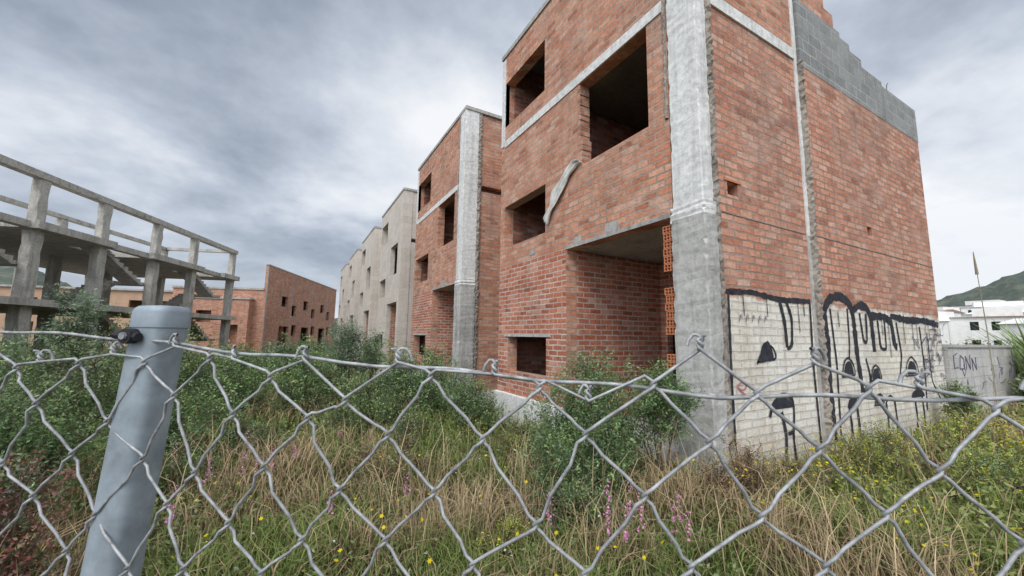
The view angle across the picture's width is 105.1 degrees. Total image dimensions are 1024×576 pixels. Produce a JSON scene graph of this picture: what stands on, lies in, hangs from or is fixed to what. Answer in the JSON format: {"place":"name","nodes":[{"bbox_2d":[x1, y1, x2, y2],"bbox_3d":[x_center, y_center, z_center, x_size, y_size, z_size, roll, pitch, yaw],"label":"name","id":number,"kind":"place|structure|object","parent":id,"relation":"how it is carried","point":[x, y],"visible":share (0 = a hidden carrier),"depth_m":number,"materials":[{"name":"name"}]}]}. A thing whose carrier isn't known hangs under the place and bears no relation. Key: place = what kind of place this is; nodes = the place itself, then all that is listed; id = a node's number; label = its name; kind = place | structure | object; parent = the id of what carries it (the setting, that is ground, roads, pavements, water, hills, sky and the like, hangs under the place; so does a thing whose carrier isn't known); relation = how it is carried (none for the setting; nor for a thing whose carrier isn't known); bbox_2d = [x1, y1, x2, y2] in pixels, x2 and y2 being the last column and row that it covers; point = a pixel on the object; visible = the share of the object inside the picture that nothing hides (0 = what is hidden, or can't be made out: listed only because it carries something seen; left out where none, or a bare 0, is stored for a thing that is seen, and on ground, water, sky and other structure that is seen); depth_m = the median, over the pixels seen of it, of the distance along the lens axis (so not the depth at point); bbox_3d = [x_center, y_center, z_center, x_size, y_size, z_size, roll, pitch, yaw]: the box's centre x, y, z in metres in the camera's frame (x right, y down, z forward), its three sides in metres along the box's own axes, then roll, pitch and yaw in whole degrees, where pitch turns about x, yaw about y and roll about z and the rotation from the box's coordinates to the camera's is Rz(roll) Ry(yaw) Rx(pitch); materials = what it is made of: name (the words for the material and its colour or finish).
{"place":"outdoors","nodes":[
{"label":"outdoors","id":0,"kind":"place"},
{"bbox_2d":[0,327,82,406],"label":"bush","id":1,"kind":"object","parent":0,"point":[26,347],"visible":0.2,"depth_m":8.17,"materials":[{"name":"green plant"}]},
{"bbox_2d":[382,187,416,376],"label":"floor slabs","id":2,"kind":"structure","parent":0,"point":[409,189],"depth_m":19.02,"materials":[{"name":"concrete"}]},
{"bbox_2d":[387,305,395,372],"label":"porch walls","id":3,"kind":"structure","parent":2,"relation":"on","point":[392,323],"depth_m":19.77,"materials":[{"name":"red brick"}]},
{"bbox_2d":[0,266,1023,335],"bbox_3d":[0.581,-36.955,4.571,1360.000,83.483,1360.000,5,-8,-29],"label":"distant hills","id":4,"kind":"structure","parent":0,"point":[1008,288],"depth_m":348.55,"materials":[{"name":"plant"}]},
{"bbox_2d":[0,0,1023,317],"label":"sky","id":5,"kind":"structure","parent":0,"point":[278,133],"materials":[{"name":"grey"}]},
{"bbox_2d":[0,338,1023,575],"bbox_3d":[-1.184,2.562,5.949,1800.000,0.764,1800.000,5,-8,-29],"label":"ground","id":6,"kind":"structure","parent":0,"point":[449,502],"depth_m":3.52,"materials":[{"name":"green plant"}]},
{"bbox_2d":[0,442,86,575],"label":"red leaved shrub","id":7,"kind":"object","parent":6,"relation":"on","point":[14,538],"visible":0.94,"depth_m":1.93,"materials":[{"name":"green plant"}]},
{"bbox_2d":[0,366,107,527],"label":"mastic shrub","id":8,"kind":"object","parent":6,"relation":"on","point":[7,418],"visible":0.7,"depth_m":2.94,"materials":[{"name":"green plant"}]},
{"bbox_2d":[0,308,130,482],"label":"mastic shrub","id":9,"kind":"object","parent":6,"relation":"on","point":[71,382],"visible":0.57,"depth_m":4.33,"materials":[{"name":"green plant"}]},
{"bbox_2d":[33,283,116,407],"bbox_3d":[-9.052,1.395,8.069,0.996,2.969,1.153,-5,-9,41],"label":"pine sapling","id":10,"kind":"object","parent":6,"relation":"on","point":[66,322],"visible":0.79,"depth_m":8.06,"materials":[{"name":"green plant"}]},
{"bbox_2d":[0,284,172,345],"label":"apartment building","id":11,"kind":"structure","parent":6,"relation":"on","point":[122,297],"depth_m":54.12,"materials":[{"name":"orange brick"},{"name":"concrete"}]},
{"bbox_2d":[0,178,236,373],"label":"columns","id":12,"kind":"structure","parent":6,"relation":"on","point":[24,283],"depth_m":18.35,"materials":[{"name":"concrete"}]},
{"bbox_2d":[0,247,219,342],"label":"stair flights","id":13,"kind":"object","parent":12,"relation":"on","point":[118,271],"visible":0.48,"depth_m":20.43,"materials":[{"name":"concrete"}]},
{"bbox_2d":[0,154,238,319],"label":"slab and top beams","id":14,"kind":"structure","parent":12,"relation":"on","point":[40,305],"depth_m":18.96,"materials":[{"name":"concrete"}]},
{"bbox_2d":[0,212,239,280],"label":"slab","id":15,"kind":"structure","parent":12,"relation":"on","point":[66,244],"depth_m":19.80,"materials":[{"name":"concrete"}]},
{"bbox_2d":[58,409,227,503],"bbox_3d":[-3.438,1.638,3.830,0.941,0.960,1.143,1,-7,1],"label":"mastic shrub","id":16,"kind":"object","parent":6,"relation":"on","point":[161,486],"visible":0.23,"depth_m":3.83,"materials":[{"name":"green plant"}]},
{"bbox_2d":[44,323,251,434],"bbox_3d":[-6.207,1.642,7.118,2.344,2.151,2.834,-1,-7,18],"label":"mastic shrub","id":17,"kind":"object","parent":6,"relation":"on","point":[186,359],"visible":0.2,"depth_m":7.29,"materials":[{"name":"green plant"}]},
{"bbox_2d":[92,371,252,463],"bbox_3d":[-4.598,1.678,5.340,1.697,1.466,1.500,3,-7,-15],"label":"mastic shrub","id":18,"kind":"object","parent":6,"relation":"on","point":[174,426],"visible":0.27,"depth_m":5.60,"materials":[{"name":"green plant"}]},
{"bbox_2d":[180,342,281,416],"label":"mastic shrub","id":19,"kind":"object","parent":6,"relation":"on","point":[252,377],"visible":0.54,"depth_m":9.67,"materials":[{"name":"green plant"}]},
{"bbox_2d":[189,297,284,354],"bbox_3d":[-27.989,4.443,40.497,5.200,6.250,8.200,2,-7,-8],"label":"brick annex","id":20,"kind":"object","parent":6,"relation":"on","point":[242,310],"visible":0.42,"depth_m":36.81,"materials":[{"name":"brick"}]},
{"bbox_2d":[205,410,301,463],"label":"mastic shrub","id":21,"kind":"object","parent":6,"relation":"on","point":[232,433],"visible":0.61,"depth_m":5.33,"materials":[{"name":"green plant"}]},
{"bbox_2d":[171,264,336,352],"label":"brick terrace building","id":22,"kind":"structure","parent":6,"relation":"on","point":[308,309],"depth_m":42.98,"materials":[{"name":"brick"},{"name":"concrete"}]},
{"bbox_2d":[247,339,288,371],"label":"scrub bush","id":23,"kind":"object","parent":6,"relation":"on","point":[268,349],"visible":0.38,"depth_m":21.62,"materials":[{"name":"green plant"}]},
{"bbox_2d":[267,332,337,393],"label":"mastic shrub","id":24,"kind":"object","parent":6,"relation":"on","point":[282,360],"visible":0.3,"depth_m":13.99,"materials":[{"name":"green plant"}]},
{"bbox_2d":[258,346,366,416],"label":"mastic shrub","id":25,"kind":"object","parent":6,"relation":"on","point":[302,389],"visible":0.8,"depth_m":9.38,"materials":[{"name":"green plant"}]},
{"bbox_2d":[338,266,345,336],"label":"facade wall","id":26,"kind":"structure","parent":6,"relation":"on","point":[341,295],"depth_m":39.44,"materials":[{"name":"concrete"}]},
{"bbox_2d":[319,312,372,389],"bbox_3d":[-5.524,2.265,13.090,1.773,2.967,2.220,5,-8,-29],"label":"olive sapling","id":27,"kind":"object","parent":6,"relation":"on","point":[346,342],"visible":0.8,"depth_m":12.94,"materials":[{"name":"green plant"}]},
{"bbox_2d":[346,252,356,357],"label":"facade wall","id":28,"kind":"structure","parent":6,"relation":"on","point":[351,288],"depth_m":32.93,"materials":[{"name":"concrete"}]},
{"bbox_2d":[350,250,361,358],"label":"corner pier","id":29,"kind":"structure","parent":6,"relation":"on","point":[357,284],"depth_m":30.88,"materials":[{"name":"concrete"}]},
{"bbox_2d":[356,230,373,361],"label":"facade wall","id":30,"kind":"structure","parent":6,"relation":"on","point":[365,276],"depth_m":26.36,"materials":[{"name":"concrete"}]},
{"bbox_2d":[315,363,419,433],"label":"mastic shrub","id":31,"kind":"object","parent":6,"relation":"on","point":[367,390],"visible":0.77,"depth_m":7.22,"materials":[{"name":"green plant"}]},
{"bbox_2d":[354,327,385,386],"bbox_3d":[-5.764,2.886,16.043,1.475,2.565,2.188,5,-8,-29],"label":"olive sapling","id":32,"kind":"object","parent":6,"relation":"on","point":[372,352],"visible":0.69,"depth_m":15.82,"materials":[{"name":"green plant"}]},
{"bbox_2d":[365,228,381,370],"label":"corner pier","id":33,"kind":"structure","parent":6,"relation":"on","point":[374,286],"depth_m":24.32,"materials":[{"name":"concrete"}]},
{"bbox_2d":[374,193,401,378],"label":"facade wall","id":34,"kind":"structure","parent":6,"relation":"on","point":[391,220],"depth_m":19.80,"materials":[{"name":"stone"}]},
{"bbox_2d":[376,304,386,356],"bbox_3d":[-6.935,2.256,20.671,0.003,2.660,2.492,5,-8,-29],"label":"facade brickwork","id":35,"kind":"object","parent":34,"relation":"attached to","point":[381,317],"visible":0.62,"depth_m":20.49,"materials":[{"name":"concrete"}]},
{"bbox_2d":[347,421,431,490],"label":"shrub","id":36,"kind":"object","parent":6,"relation":"on","point":[362,453],"visible":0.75,"depth_m":4.01,"materials":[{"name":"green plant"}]},
{"bbox_2d":[45,411,741,575],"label":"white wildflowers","id":37,"kind":"object","parent":6,"relation":"on","point":[454,519],"visible":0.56,"depth_m":2.73,"materials":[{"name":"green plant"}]},
{"bbox_2d":[393,190,412,383],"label":"corner pier","id":38,"kind":"structure","parent":6,"relation":"on","point":[403,271],"depth_m":17.77,"materials":[{"name":"concrete"}]},
{"bbox_2d":[405,242,414,379],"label":"side wall","id":39,"kind":"structure","parent":6,"relation":"on","point":[410,295],"depth_m":17.79,"materials":[{"name":"concrete"}]},
{"bbox_2d":[359,337,472,416],"bbox_3d":[-2.211,2.021,8.868,2.310,1.908,2.718,5,-8,-29],"label":"mastic shrub","id":40,"kind":"object","parent":6,"relation":"on","point":[418,379],"visible":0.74,"depth_m":8.64,"materials":[{"name":"green plant"}]},
{"bbox_2d":[384,405,453,447],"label":"mastic shrub","id":41,"kind":"object","parent":6,"relation":"on","point":[404,420],"visible":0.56,"depth_m":6.11,"materials":[{"name":"green plant"}]},
{"bbox_2d":[146,422,692,575],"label":"pink snapdragon flowers","id":42,"kind":"object","parent":6,"relation":"on","point":[606,512],"visible":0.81,"depth_m":2.56,"materials":[{"name":"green plant"}]},
{"bbox_2d":[413,118,459,392],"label":"facade wall","id":43,"kind":"structure","parent":6,"relation":"on","point":[439,169],"depth_m":13.28,"materials":[{"name":"brick"}]},
{"bbox_2d":[410,290,432,365],"bbox_3d":[-3.303,1.507,14.152,0.003,2.660,2.492,5,-8,-29],"label":"facade brickwork","id":44,"kind":"object","parent":43,"relation":"attached to","point":[421,312],"visible":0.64,"depth_m":14.04,"materials":[{"name":"red brick"}]},
{"bbox_2d":[416,171,458,224],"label":"edge beam","id":45,"kind":"structure","parent":43,"relation":"attached to","point":[442,200],"depth_m":14.50,"materials":[{"name":"concrete"}]},
{"bbox_2d":[456,113,482,389],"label":"rough mortar joints","id":46,"kind":"object","parent":43,"relation":"attached to","point":[479,186],"visible":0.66,"depth_m":11.39,"materials":[{"name":"concrete"}]},
{"bbox_2d":[418,105,501,394],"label":"floor slabs","id":47,"kind":"structure","parent":6,"relation":"on","point":[492,115],"depth_m":12.26,"materials":[{"name":"concrete"}]},
{"bbox_2d":[419,181,430,354],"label":"walls","id":48,"kind":"structure","parent":47,"relation":"on","point":[424,262],"depth_m":15.55,"materials":[{"name":"brick"}]},
{"bbox_2d":[436,291,453,376],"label":"porch walls","id":49,"kind":"structure","parent":47,"relation":"on","point":[445,314],"depth_m":13.33,"materials":[{"name":"red brick"}]},
{"bbox_2d":[444,213,453,244],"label":"partition walls","id":50,"kind":"structure","parent":47,"relation":"on","point":[449,229],"depth_m":13.90,"materials":[{"name":"brick"}]},
{"bbox_2d":[481,115,501,191],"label":"side wall","id":51,"kind":"structure","parent":47,"relation":"on","point":[491,171],"depth_m":11.90,"materials":[{"name":"brick"}]},
{"bbox_2d":[451,284,474,391],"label":"corner column","id":52,"kind":"structure","parent":6,"relation":"on","point":[463,325],"depth_m":10.87,"materials":[{"name":"grey concrete"}]},
{"bbox_2d":[454,278,475,284],"bbox_3d":[-1.346,-0.139,11.228,0.476,0.190,0.484,5,-8,-29],"label":"column joint","id":53,"kind":"object","parent":52,"relation":"on","point":[464,281],"depth_m":11.04,"materials":[{"name":"concrete"}]},
{"bbox_2d":[456,109,479,278],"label":"corner column","id":54,"kind":"structure","parent":53,"relation":"on","point":[467,210],"depth_m":11.38,"materials":[{"name":"concrete"}]},
{"bbox_2d":[435,359,506,434],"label":"mastic shrub","id":55,"kind":"object","parent":6,"relation":"on","point":[469,402],"visible":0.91,"depth_m":7.29,"materials":[{"name":"green plant"}]},
{"bbox_2d":[476,191,500,390],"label":"side wall","id":56,"kind":"structure","parent":6,"relation":"on","point":[488,285],"depth_m":11.40,"materials":[{"name":"brick"}]},
{"bbox_2d":[467,512,530,568],"bbox_3d":[-0.077,1.737,2.673,0.461,0.365,0.309,5,-8,-29],"label":"yellow green spurge","id":57,"kind":"object","parent":6,"relation":"on","point":[509,527],"visible":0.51,"depth_m":2.68,"materials":[{"name":"green plant"}]},
{"bbox_2d":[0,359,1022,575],"bbox_3d":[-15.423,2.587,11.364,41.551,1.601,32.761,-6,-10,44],"label":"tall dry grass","id":58,"kind":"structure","parent":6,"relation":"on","point":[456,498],"depth_m":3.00,"materials":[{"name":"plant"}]},
{"bbox_2d":[0,305,1023,575],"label":"chain link fence","id":59,"kind":"object","parent":6,"relation":"on","point":[140,417],"visible":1,"depth_m":0.40,"materials":[{"name":"metal"}]},
{"bbox_2d":[0,352,1023,575],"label":"weeds","id":60,"kind":"object","parent":6,"relation":"on","point":[245,518],"visible":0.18,"depth_m":3.37,"materials":[{"name":"green plant"}]},
{"bbox_2d":[0,403,1023,575],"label":"yellow wildflowers","id":61,"kind":"object","parent":6,"relation":"on","point":[597,548],"visible":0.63,"depth_m":3.31,"materials":[{"name":"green plant"}]},
{"bbox_2d":[488,411,537,456],"bbox_3d":[0.002,2.067,5.434,0.540,0.681,0.913,-3,-8,27],"label":"yellow green spurge","id":62,"kind":"object","parent":6,"relation":"on","point":[502,442],"visible":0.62,"depth_m":5.46,"materials":[{"name":"green plant"}]},
{"bbox_2d":[494,390,563,432],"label":"plinth","id":63,"kind":"structure","parent":6,"relation":"on","point":[512,401],"depth_m":7.71,"materials":[{"name":"concrete"}]},
{"bbox_2d":[513,394,574,460],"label":"mastic shrub","id":64,"kind":"object","parent":6,"relation":"on","point":[525,416],"visible":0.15,"depth_m":5.29,"materials":[{"name":"green plant"}]},
{"bbox_2d":[514,392,645,527],"bbox_3d":[0.617,1.469,3.549,1.216,1.004,1.046,5,-8,-29],"label":"mastic shrub","id":65,"kind":"object","parent":6,"relation":"on","point":[597,434],"visible":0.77,"depth_m":3.36,"materials":[{"name":"green plant"}]},
{"bbox_2d":[530,473,635,553],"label":"mastic shrub","id":66,"kind":"object","parent":6,"relation":"on","point":[578,503],"visible":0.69,"depth_m":2.94,"materials":[{"name":"green plant"}]},
{"bbox_2d":[497,0,672,428],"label":"facade wall","id":67,"kind":"structure","parent":6,"relation":"on","point":[626,182],"depth_m":6.71,"materials":[{"name":"brick"}]},
{"bbox_2d":[497,249,565,404],"bbox_3d":[0.304,0.763,7.676,0.003,2.660,2.492,5,-8,-29],"label":"facade brickwork","id":68,"kind":"object","parent":67,"relation":"attached to","point":[532,296],"visible":0.84,"depth_m":7.48,"materials":[{"name":"red brick"}]},
{"bbox_2d":[543,159,581,224],"bbox_3d":[0.868,-1.685,6.924,0.078,0.978,1.095,5,-8,-29],"label":"hanging cloth","id":69,"kind":"object","parent":67,"relation":"hanging from","point":[557,190],"visible":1,"depth_m":6.95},
{"bbox_2d":[579,85,591,165],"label":"toothed jamb bricks","id":70,"kind":"object","parent":67,"relation":"attached to","point":[585,149],"visible":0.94,"depth_m":6.70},
{"bbox_2d":[529,213,670,255],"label":"mortar patches","id":71,"kind":"object","parent":67,"relation":"attached to","point":[611,229],"visible":0.96,"depth_m":5.77,"materials":[{"name":"concrete"}]},
{"bbox_2d":[501,0,793,148],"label":"edge beam","id":72,"kind":"structure","parent":67,"relation":"attached to","point":[745,22],"depth_m":5.92,"materials":[{"name":"concrete"}]},
{"bbox_2d":[723,0,832,46],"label":"side wall","id":73,"kind":"structure","parent":72,"relation":"on","point":[771,16],"depth_m":5.84,"materials":[{"name":"brick"}]},
{"bbox_2d":[661,0,834,472],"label":"rough mortar joints","id":74,"kind":"object","parent":67,"relation":"attached to","point":[822,340],"visible":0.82,"depth_m":5.20,"materials":[{"name":"concrete"}]},
{"bbox_2d":[502,0,679,462],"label":"floor slabs","id":75,"kind":"structure","parent":6,"relation":"on","point":[646,246],"depth_m":6.53,"materials":[{"name":"concrete"}]},
{"bbox_2d":[513,70,676,388],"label":"walls","id":76,"kind":"structure","parent":75,"relation":"on","point":[528,216],"depth_m":9.19,"materials":[{"name":"brick"}]},
{"bbox_2d":[530,42,648,130],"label":"interior slabs","id":77,"kind":"structure","parent":76,"relation":"attached to","point":[618,93],"depth_m":7.05,"materials":[{"name":"concrete"}]},
{"bbox_2d":[589,111,640,159],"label":"partition walls","id":78,"kind":"structure","parent":75,"relation":"on","point":[606,134],"depth_m":7.70,"materials":[{"name":"brick"}]},
{"bbox_2d":[576,252,674,415],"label":"porch walls","id":79,"kind":"structure","parent":75,"relation":"on","point":[621,303],"depth_m":7.22,"materials":[{"name":"red brick"}]},
{"bbox_2d":[522,344,678,494],"bbox_3d":[0.836,1.318,3.994,1.445,1.486,1.465,1,-7,-2],"label":"mastic shrub","id":80,"kind":"object","parent":6,"relation":"on","point":[567,400],"visible":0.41,"depth_m":3.92,"materials":[{"name":"green plant"}]},
{"bbox_2d":[626,355,704,488],"bbox_3d":[1.519,1.376,3.982,0.763,1.380,0.806,-5,-9,39],"label":"mastic shrub","id":81,"kind":"object","parent":6,"relation":"on","point":[664,406],"visible":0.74,"depth_m":3.93,"materials":[{"name":"green plant"}]},
{"bbox_2d":[671,212,729,483],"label":"corner column","id":82,"kind":"structure","parent":6,"relation":"on","point":[696,279],"depth_m":4.39,"materials":[{"name":"grey concrete"}]},
{"bbox_2d":[662,225,675,368],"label":"hollow clay blocks","id":83,"kind":"structure","parent":82,"relation":"attached to","point":[669,293],"depth_m":4.83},
{"bbox_2d":[670,199,716,224],"bbox_3d":[2.160,-0.892,4.697,0.243,0.190,0.480,5,-8,-29],"label":"column joint","id":84,"kind":"object","parent":82,"relation":"on","point":[695,207],"depth_m":4.56,"materials":[{"name":"concrete"}]},
{"bbox_2d":[666,0,713,207],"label":"corner column","id":85,"kind":"structure","parent":84,"relation":"on","point":[691,158],"depth_m":4.78,"materials":[{"name":"concrete"}]},
{"bbox_2d":[688,428,793,510],"bbox_3d":[1.943,1.622,3.437,0.937,0.762,0.678,2,-7,-12],"label":"dry brown shrub","id":86,"kind":"object","parent":6,"relation":"on","point":[749,466],"visible":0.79,"depth_m":3.38,"materials":[{"name":"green plant"}]},
{"bbox_2d":[731,492,813,574],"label":"dry brown shrub","id":87,"kind":"object","parent":6,"relation":"on","point":[774,552],"visible":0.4,"depth_m":2.71,"materials":[{"name":"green plant"}]},
{"bbox_2d":[756,448,843,499],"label":"dry brown shrub","id":88,"kind":"object","parent":6,"relation":"on","point":[799,463],"visible":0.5,"depth_m":3.94,"materials":[{"name":"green plant"}]},
{"bbox_2d":[807,236,826,452],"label":"side column","id":89,"kind":"structure","parent":6,"relation":"on","point":[823,426],"depth_m":5.48,"materials":[{"name":"grey concrete"}]},
{"bbox_2d":[788,0,810,236],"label":"side column","id":90,"kind":"structure","parent":89,"relation":"on","point":[802,157],"depth_m":5.86,"materials":[{"name":"concrete"}]},
{"bbox_2d":[710,7,948,470],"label":"side wall","id":91,"kind":"structure","parent":6,"relation":"on","point":[867,184],"depth_m":5.70,"materials":[{"name":"brick"}]},
{"bbox_2d":[720,210,932,267],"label":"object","id":92,"kind":"object","parent":91,"relation":"attached to","point":[817,236],"visible":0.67,"depth_m":5.74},
{"bbox_2d":[725,288,940,469],"bbox_3d":[5.418,1.244,6.046,6.855,2.291,0.036,5,-8,-29],"label":"graffiti black lettering","id":93,"kind":"object","parent":91,"relation":"attached to","point":[766,354],"visible":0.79,"depth_m":5.65},
{"bbox_2d":[739,312,945,379],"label":"graffiti thin tags","id":94,"kind":"object","parent":91,"relation":"attached to","point":[935,334],"visible":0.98,"depth_m":7.40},
{"bbox_2d":[792,0,917,141],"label":"parapet blockwork","id":95,"kind":"object","parent":91,"relation":"on","point":[824,53],"visible":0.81,"depth_m":6.76,"materials":[{"name":"concrete"}]},
{"bbox_2d":[829,412,925,480],"bbox_3d":[4.182,1.843,4.497,1.520,0.766,0.781,5,-8,-29],"label":"yellow green spurge","id":96,"kind":"object","parent":6,"relation":"on","point":[877,451],"visible":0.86,"depth_m":4.49,"materials":[{"name":"green plant"}]},
{"bbox_2d":[934,376,983,425],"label":"ivy shrub","id":97,"kind":"object","parent":6,"relation":"on","point":[963,406],"visible":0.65,"depth_m":6.87,"materials":[{"name":"green plant"}]},
{"bbox_2d":[913,408,1023,459],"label":"yellow green spurge","id":98,"kind":"object","parent":6,"relation":"on","point":[955,427],"visible":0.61,"depth_m":5.40,"materials":[{"name":"green plant"}]},
{"bbox_2d":[928,437,1023,506],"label":"yellow green spurge","id":99,"kind":"object","parent":6,"relation":"on","point":[994,460],"visible":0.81,"depth_m":3.95,"materials":[{"name":"green plant"}]},
{"bbox_2d":[942,347,1023,420],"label":"blockwork","id":100,"kind":"object","parent":6,"relation":"on","point":[980,375],"visible":0.2,"depth_m":8.78,"materials":[{"name":"concrete"}]},
{"bbox_2d":[953,353,1011,388],"bbox_3d":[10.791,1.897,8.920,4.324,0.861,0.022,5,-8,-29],"label":"graffiti tag","id":101,"kind":"object","parent":100,"relation":"attached to","point":[1001,370],"visible":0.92,"depth_m":8.45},
{"bbox_2d":[948,307,1023,344],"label":"houses","id":102,"kind":"structure","parent":6,"relation":"on","point":[960,329],"depth_m":73.78,"materials":[{"name":"paint"}]},
{"bbox_2d":[956,252,1023,402],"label":"giant reed","id":103,"kind":"object","parent":6,"relation":"on","point":[1016,339],"visible":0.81,"depth_m":10.00,"materials":[{"name":"green plant"}]},
{"bbox_2d":[960,301,1023,312],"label":"walls","id":104,"kind":"structure","parent":6,"relation":"on","point":[976,305],"depth_m":124.30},
{"bbox_2d":[1000,324,1023,344],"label":"walls","id":105,"kind":"structure","parent":6,"relation":"on","point":[1012,327],"depth_m":59.79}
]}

